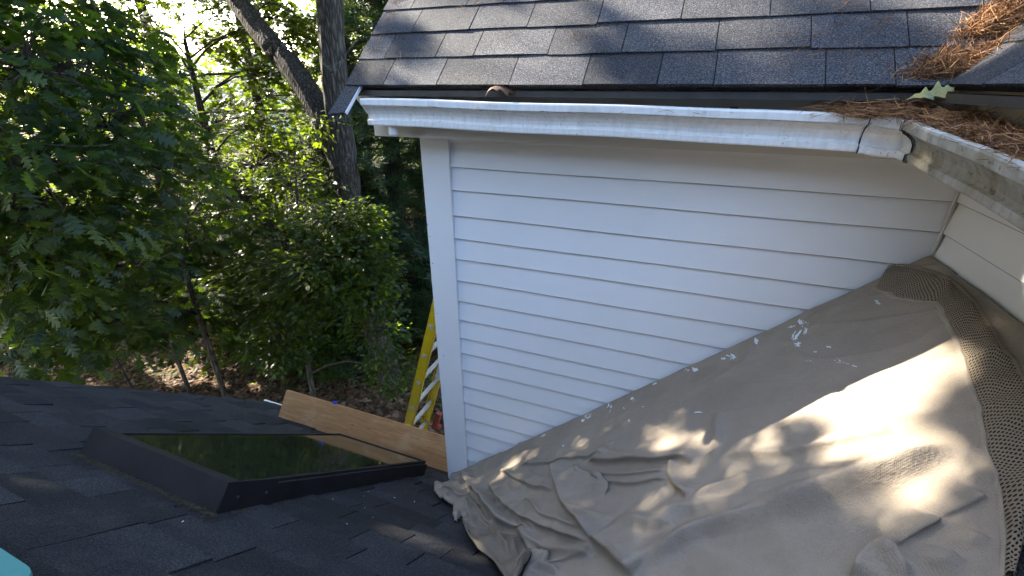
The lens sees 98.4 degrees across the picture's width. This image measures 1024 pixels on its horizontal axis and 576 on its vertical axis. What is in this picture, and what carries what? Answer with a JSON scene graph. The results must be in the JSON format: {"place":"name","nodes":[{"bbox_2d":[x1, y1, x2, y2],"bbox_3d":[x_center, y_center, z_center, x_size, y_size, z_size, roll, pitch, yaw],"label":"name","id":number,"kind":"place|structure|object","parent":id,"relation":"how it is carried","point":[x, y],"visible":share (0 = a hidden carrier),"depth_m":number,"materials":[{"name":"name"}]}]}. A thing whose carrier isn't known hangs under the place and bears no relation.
{"place":"outdoors","nodes":[
{"label":"outdoors","id":0,"kind":"place"},
{"bbox_2d":[1,0,371,94],"label":"sky","id":1,"kind":"structure","parent":0,"point":[193,15],"materials":[{"name":"white"}]},
{"bbox_2d":[0,91,444,435],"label":"ground","id":2,"kind":"structure","parent":0,"point":[371,401],"depth_m":9.46,"materials":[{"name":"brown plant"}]},
{"bbox_2d":[0,3,103,347],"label":"tree","id":3,"kind":"object","parent":2,"relation":"on","point":[8,132],"visible":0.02,"depth_m":8.40,"materials":[{"name":"green plant"}]},
{"bbox_2d":[0,212,133,388],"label":"sapling","id":4,"kind":"object","parent":2,"relation":"on","point":[124,374],"visible":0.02,"depth_m":8.94,"materials":[{"name":"brown plant"}]},
{"bbox_2d":[0,0,157,171],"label":"tree","id":5,"kind":"object","parent":2,"relation":"on","point":[77,6],"visible":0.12,"depth_m":5.59,"materials":[{"name":"green plant"}]},
{"bbox_2d":[0,167,191,391],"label":"tree","id":6,"kind":"object","parent":2,"relation":"on","point":[181,370],"visible":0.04,"depth_m":8.31,"materials":[{"name":"green plant"}]},
{"bbox_2d":[2,0,203,199],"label":"tree","id":7,"kind":"object","parent":2,"relation":"on","point":[164,5],"visible":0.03,"depth_m":13.82,"materials":[{"name":"green plant"}]},
{"bbox_2d":[0,0,271,396],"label":"tree","id":8,"kind":"object","parent":2,"relation":"on","point":[78,242],"visible":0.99,"depth_m":4.23,"materials":[{"name":"green plant"}]},
{"bbox_2d":[76,0,318,341],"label":"tree","id":9,"kind":"object","parent":2,"relation":"on","point":[246,123],"visible":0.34,"depth_m":9.05,"materials":[{"name":"green plant"}]},
{"bbox_2d":[0,0,420,207],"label":"distant woods","id":10,"kind":"object","parent":2,"relation":"on","point":[210,70],"visible":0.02,"depth_m":19.86,"materials":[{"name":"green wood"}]},
{"bbox_2d":[148,53,293,138],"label":"house","id":11,"kind":"structure","parent":2,"relation":"on","point":[214,68],"depth_m":36.75,"materials":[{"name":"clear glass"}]},
{"bbox_2d":[0,114,443,422],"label":"undergrowth","id":12,"kind":"object","parent":2,"relation":"on","point":[360,367],"visible":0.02,"depth_m":9.60,"materials":[{"name":"green plant"}]},
{"bbox_2d":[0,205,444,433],"bbox_3d":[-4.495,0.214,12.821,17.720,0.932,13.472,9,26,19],"label":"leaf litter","id":13,"kind":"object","parent":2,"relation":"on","point":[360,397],"visible":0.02,"depth_m":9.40,"materials":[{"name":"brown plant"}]},
{"bbox_2d":[154,14,290,262],"bbox_3d":[-8.504,-6.066,11.803,5.563,12.830,8.231,37,44,53],"label":"tree","id":14,"kind":"object","parent":2,"relation":"on","point":[258,98],"visible":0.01,"depth_m":12.52,"materials":[{"name":"brown plant"}]},
{"bbox_2d":[104,181,368,389],"bbox_3d":[-6.703,0.243,10.407,8.060,5.496,4.376,9,26,19],"label":"tree","id":15,"kind":"object","parent":2,"relation":"on","point":[228,348],"visible":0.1,"depth_m":9.43,"materials":[{"name":"green plant"}]},
{"bbox_2d":[122,5,407,153],"bbox_3d":[-5.422,-7.779,13.716,13.762,13.842,6.417,-2,25,-3],"label":"tree","id":16,"kind":"object","parent":2,"relation":"on","point":[216,104],"visible":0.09,"depth_m":12.97,"materials":[{"name":"green plant"}]},
{"bbox_2d":[185,110,423,404],"bbox_3d":[-3.372,0.012,7.461,4.478,5.642,2.903,9,26,19],"label":"tree","id":17,"kind":"object","parent":2,"relation":"on","point":[285,275],"visible":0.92,"depth_m":6.78,"materials":[{"name":"green plant"}]},
{"bbox_2d":[244,36,375,313],"bbox_3d":[-4.522,-6.238,11.043,7.549,13.546,7.152,-2,25,-4],"label":"tree","id":18,"kind":"object","parent":2,"relation":"on","point":[309,164],"visible":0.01,"depth_m":11.24,"materials":[{"name":"green plant"}]},
{"bbox_2d":[225,0,400,385],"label":"tree","id":19,"kind":"object","parent":2,"relation":"on","point":[313,99],"visible":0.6,"depth_m":7.45,"materials":[{"name":"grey plant"}]},
{"bbox_2d":[283,133,430,344],"bbox_3d":[-3.959,-1.585,10.778,3.706,5.508,4.031,-12,27,-24],"label":"pine tree","id":20,"kind":"object","parent":2,"relation":"on","point":[318,154],"visible":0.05,"depth_m":9.88,"materials":[{"name":"green plant"}]},
{"bbox_2d":[293,0,436,386],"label":"pine tree","id":21,"kind":"object","parent":2,"relation":"on","point":[393,181],"visible":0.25,"depth_m":8.87,"materials":[{"name":"green plant"}]},
{"bbox_2d":[401,138,425,275],"bbox_3d":[-0.458,-4.819,11.337,5.986,10.777,6.330,-18,30,-33],"label":"pine tree","id":22,"kind":"object","parent":2,"relation":"on","point":[414,211],"visible":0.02,"depth_m":11.62,"materials":[{"name":"green plant"}]},
{"bbox_2d":[404,300,441,430],"bbox_3d":[-0.930,1.360,4.332,1.846,5.672,0.547,9,26,19],"label":"ladder","id":23,"kind":"object","parent":2,"relation":"on","point":[428,348],"visible":0.23,"depth_m":3.86,"materials":[{"name":"metal"}]},
{"bbox_2d":[0,0,1023,575],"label":"house","id":24,"kind":"structure","parent":2,"relation":"on","point":[594,250],"depth_m":1.56,"materials":[{"name":"white paint"}]},
{"bbox_2d":[0,548,32,575],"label":"kneeling pad","id":25,"kind":"object","parent":24,"relation":"on","point":[10,565],"visible":1,"depth_m":0.84,"materials":[{"name":"teal plastic"}]},
{"bbox_2d":[59,452,218,518],"bbox_3d":[-1.243,0.640,1.453,0.720,0.054,0.062,9,26,19],"label":"debris line","id":26,"kind":"object","parent":24,"relation":"on","point":[106,466],"visible":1,"depth_m":1.45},
{"bbox_2d":[231,495,326,515],"bbox_3d":[-0.823,0.790,1.622,0.051,0.313,0.357,9,26,19],"label":"debris line","id":27,"kind":"object","parent":24,"relation":"on","point":[237,511],"visible":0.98,"depth_m":1.48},
{"bbox_2d":[278,390,447,471],"bbox_3d":[-1.074,1.034,3.243,1.567,0.196,0.160,9,26,19],"label":"plank","id":28,"kind":"object","parent":24,"relation":"on","point":[429,447],"visible":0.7,"depth_m":3.23,"materials":[{"name":"brown wood"}]},
{"bbox_2d":[351,0,404,74],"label":"needle pile","id":29,"kind":"object","parent":24,"relation":"on","point":[379,32],"visible":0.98,"depth_m":1.72,"materials":[{"name":"brown plant"}]},
{"bbox_2d":[485,85,514,96],"bbox_3d":[-0.037,-0.647,1.450,0.103,0.039,0.050,-1,25,-3],"label":"fallen leaf","id":30,"kind":"object","parent":24,"relation":"on","point":[506,90],"visible":1,"depth_m":1.45,"materials":[{"name":"brown plant"}]},
{"bbox_2d":[396,106,823,114],"bbox_3d":[0.204,-0.577,1.424,1.539,0.038,0.176,9,26,19],"label":"needle pile","id":31,"kind":"object","parent":24,"relation":"on","point":[620,112],"visible":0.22,"depth_m":1.29,"materials":[{"name":"brown plant"}]},
{"bbox_2d":[383,0,899,63],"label":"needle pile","id":32,"kind":"object","parent":24,"relation":"on","point":[665,0],"visible":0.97,"depth_m":1.23,"materials":[{"name":"brown plant"}]},
{"bbox_2d":[434,255,1023,575],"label":"drop cloth","id":33,"kind":"object","parent":24,"relation":"on","point":[875,427],"visible":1,"depth_m":1.18,"materials":[{"name":"fabric"}]},
{"bbox_2d":[754,2,954,91],"bbox_3d":[0.873,-0.643,1.169,0.484,0.223,0.287,9,26,19],"label":"needle pile","id":34,"kind":"object","parent":24,"relation":"on","point":[849,38],"visible":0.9,"depth_m":1.17,"materials":[{"name":"brown plant"}]},
{"bbox_2d":[796,90,976,128],"bbox_3d":[0.954,-0.459,1.136,0.393,0.106,0.215,9,26,19],"label":"needle pile","id":35,"kind":"object","parent":24,"relation":"on","point":[883,108],"visible":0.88,"depth_m":1.11,"materials":[{"name":"brown plant"}]},
{"bbox_2d":[905,81,954,100],"bbox_3d":[1.001,-0.471,1.058,0.091,0.044,0.037,9,26,19],"label":"fallen leaf","id":36,"kind":"object","parent":35,"relation":"on","point":[931,95],"visible":1,"depth_m":1.05,"materials":[{"name":"green plant"}]},
{"bbox_2d":[883,18,1023,83],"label":"needle pile","id":37,"kind":"object","parent":24,"relation":"on","point":[955,60],"visible":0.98,"depth_m":1.07,"materials":[{"name":"brown plant"}]},
{"bbox_2d":[901,105,1023,171],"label":"needle pile","id":38,"kind":"object","parent":24,"relation":"on","point":[1003,135],"visible":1,"depth_m":0.87,"materials":[{"name":"brown plant"}]},
{"bbox_2d":[936,0,1023,42],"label":"needle pile","id":39,"kind":"object","parent":24,"relation":"on","point":[1002,15],"visible":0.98,"depth_m":1.09,"materials":[{"name":"brown plant"}]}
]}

